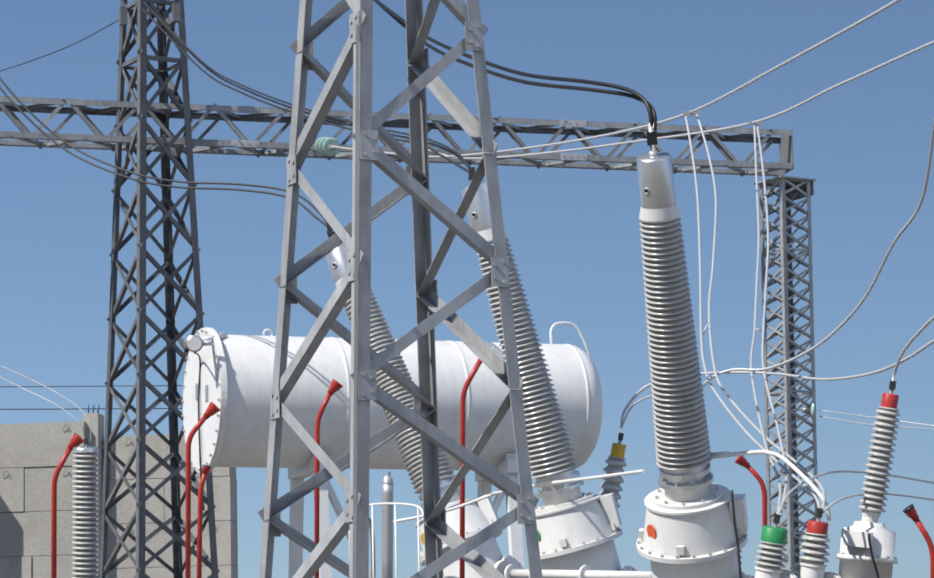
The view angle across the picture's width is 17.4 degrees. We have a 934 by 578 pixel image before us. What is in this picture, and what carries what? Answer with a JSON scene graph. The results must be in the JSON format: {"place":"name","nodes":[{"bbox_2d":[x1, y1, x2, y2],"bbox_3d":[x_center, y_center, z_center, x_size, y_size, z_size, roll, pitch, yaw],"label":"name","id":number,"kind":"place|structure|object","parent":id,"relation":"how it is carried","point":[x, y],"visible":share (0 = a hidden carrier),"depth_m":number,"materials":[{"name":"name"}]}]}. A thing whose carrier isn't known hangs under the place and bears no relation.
{"place":"outdoors","nodes":[
{"label":"outdoors","id":0,"kind":"place"},
{"bbox_2d":[71,438,100,577],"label":"surge arrester","id":1,"kind":"object","parent":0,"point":[85,562],"visible":1,"depth_m":36.05,"materials":[{"name":"grey ceramic"}]},
{"bbox_2d":[0,0,933,577],"label":"sky","id":2,"kind":"structure","parent":0,"point":[574,237],"materials":[{"name":"blue"}]},
{"label":"ground","id":3,"kind":"structure","parent":0,"visible":0},
{"bbox_2d":[51,433,83,577],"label":"red pipe","id":4,"kind":"object","parent":3,"relation":"on","point":[76,440],"visible":1,"depth_m":36.43,"materials":[{"name":"red metal"}]},
{"bbox_2d":[0,405,237,577],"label":"concrete block wall","id":5,"kind":"structure","parent":3,"relation":"on","point":[31,454],"depth_m":51.27,"materials":[{"name":"concrete"}]},
{"bbox_2d":[97,0,219,577],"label":"lattice tower","id":6,"kind":"structure","parent":3,"relation":"on","point":[167,207],"depth_m":43.10,"materials":[{"name":"metal"}]},
{"bbox_2d":[258,0,541,577],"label":"lattice mast","id":7,"kind":"object","parent":3,"relation":"on","point":[433,309],"visible":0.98,"depth_m":17.59,"materials":[{"name":"grey metal"}]},
{"bbox_2d":[231,24,586,577],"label":"splice plates and clamps","id":8,"kind":"object","parent":7,"relation":"attached to","point":[471,170],"visible":0.9,"depth_m":17.12,"materials":[{"name":"metal"}]},
{"bbox_2d":[754,175,817,575],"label":"lattice tower","id":9,"kind":"structure","parent":3,"relation":"on","point":[790,190],"depth_m":45.36,"materials":[{"name":"metal"}]},
{"bbox_2d":[0,96,793,176],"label":"horizontal lattice beam","id":10,"kind":"structure","parent":9,"relation":"on","point":[99,139],"depth_m":44.16,"materials":[{"name":"metal"}]},
{"bbox_2d":[315,137,816,418],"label":"glass insulators","id":11,"kind":"object","parent":9,"relation":"attached to","point":[321,145],"visible":0.58,"depth_m":42.84,"materials":[{"name":"glass"}]},
{"bbox_2d":[0,0,933,517],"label":"power lines","id":12,"kind":"object","parent":11,"relation":"attached to","point":[634,94],"visible":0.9,"depth_m":29.74,"materials":[{"name":"grey metal"}]},
{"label":"transformer tank","id":13,"kind":"object","parent":3,"relation":"on","visible":0},
{"bbox_2d":[185,401,219,577],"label":"fire sprinkler pipe","id":14,"kind":"object","parent":13,"relation":"on","point":[212,409],"visible":1,"depth_m":33.67,"materials":[{"name":"red metal"}]},
{"bbox_2d":[197,464,210,577],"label":"fire sprinkler pipe","id":15,"kind":"object","parent":13,"relation":"on","point":[206,470],"visible":1,"depth_m":33.88,"materials":[{"name":"red metal"}]},
{"bbox_2d":[314,379,342,577],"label":"fire pipe","id":16,"kind":"object","parent":13,"relation":"on","point":[335,386],"visible":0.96,"depth_m":32.71,"materials":[{"name":"red metal"}]},
{"bbox_2d":[288,451,524,577],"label":"tank supports","id":17,"kind":"object","parent":13,"relation":"on","point":[507,466],"visible":0.35,"depth_m":35.22,"materials":[{"name":"white paint"}]},
{"bbox_2d":[181,322,601,510],"bbox_3d":[-0.946,1.451,35.451,5.247,2.293,1.670,2,-10,-21],"label":"cylindrical tank","id":18,"kind":"object","parent":17,"relation":"on","point":[230,377],"visible":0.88,"depth_m":34.68,"materials":[{"name":"white metal"}]},
{"bbox_2d":[0,19,933,577],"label":"power cables","id":19,"kind":"object","parent":13,"relation":"on","point":[732,491],"visible":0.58,"depth_m":24.71,"materials":[{"name":"black rubber"}]},
{"bbox_2d":[415,494,523,577],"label":"turret","id":20,"kind":"object","parent":13,"relation":"on","point":[480,515],"visible":0.29,"depth_m":31.14,"materials":[{"name":"white paint"}]},
{"bbox_2d":[325,232,470,518],"bbox_3d":[-0.723,0.902,31.898,1.573,3.140,0.576,-5,-10,21],"label":"insulator bushing","id":21,"kind":"object","parent":20,"relation":"on","point":[408,443],"visible":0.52,"depth_m":31.67,"materials":[{"name":"grey ceramic"}]},
{"bbox_2d":[460,350,493,577],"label":"fire pipe","id":22,"kind":"object","parent":13,"relation":"on","point":[462,442],"visible":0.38,"depth_m":30.24,"materials":[{"name":"red metal"}]},
{"bbox_2d":[527,493,636,570],"bbox_3d":[1.149,2.908,28.172,1.173,2.026,1.040,-1,-9,-1],"label":"turret","id":23,"kind":"object","parent":13,"relation":"on","point":[578,536],"visible":0.65,"depth_m":27.87,"materials":[{"name":"white paint"}]},
{"bbox_2d":[461,180,593,513],"bbox_3d":[0.577,0.493,28.184,1.299,3.148,0.582,6,-12,-39],"label":"insulator bushing","id":24,"kind":"object","parent":23,"relation":"on","point":[551,455],"visible":0.71,"depth_m":28.02,"materials":[{"name":"grey ceramic"}]},
{"bbox_2d":[369,450,831,577],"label":"metal pipes","id":25,"kind":"object","parent":13,"relation":"on","point":[507,569],"visible":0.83,"depth_m":27.43,"materials":[{"name":"white metal"}]},
{"bbox_2d":[599,432,626,507],"bbox_3d":[1.329,1.961,28.811,0.426,1.197,0.231,-8,-11,35],"label":"insulator","id":26,"kind":"object","parent":13,"relation":"on","point":[615,462],"visible":0.56,"depth_m":28.73,"materials":[{"name":"grey ceramic"}]},
{"bbox_2d":[636,483,753,577],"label":"turret","id":27,"kind":"object","parent":13,"relation":"on","point":[697,543],"visible":0.85,"depth_m":24.68,"materials":[{"name":"white paint"}]},
{"bbox_2d":[636,126,722,509],"bbox_3d":[1.709,0.282,24.561,0.572,2.948,1.609,-2,-9,6],"label":"insulator bushing","id":28,"kind":"object","parent":27,"relation":"on","point":[682,446],"visible":1,"depth_m":24.40,"materials":[{"name":"grey ceramic"}]},
{"bbox_2d":[735,456,766,526],"bbox_3d":[2.483,2.074,26.278,0.349,1.308,0.170,6,-12,-40],"label":"fire pipe","id":29,"kind":"object","parent":13,"relation":"on","point":[742,461],"visible":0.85,"depth_m":26.30,"materials":[{"name":"red metal"}]},
{"bbox_2d":[738,569,841,577],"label":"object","id":30,"kind":"object","parent":13,"relation":"on","point":[787,574],"visible":0.42,"depth_m":23.79,"materials":[{"name":"white paint"}]},
{"bbox_2d":[754,513,787,577],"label":"insulator bushing","id":31,"kind":"object","parent":30,"relation":"on","point":[773,540],"visible":1,"depth_m":23.73,"materials":[{"name":"grey ceramic"}]},
{"bbox_2d":[798,508,829,577],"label":"insulator","id":32,"kind":"object","parent":30,"relation":"on","point":[815,552],"visible":1,"depth_m":23.75,"materials":[{"name":"grey ceramic"}]},
{"bbox_2d":[836,521,897,577],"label":"bushing base","id":33,"kind":"object","parent":13,"relation":"on","point":[853,555],"visible":1,"depth_m":24.13,"materials":[{"name":"white paint"}]},
{"bbox_2d":[858,380,900,522],"bbox_3d":[3.290,1.317,24.354,0.396,1.162,0.228,-8,-11,35],"label":"insulator","id":34,"kind":"object","parent":33,"relation":"on","point":[876,477],"visible":0.98,"depth_m":24.27,"materials":[{"name":"grey ceramic"}]},
{"bbox_2d":[903,504,933,577],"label":"fire pipe","id":35,"kind":"object","parent":13,"relation":"attached to","point":[909,511],"visible":1,"depth_m":23.82,"materials":[{"name":"red metal"}]}
]}

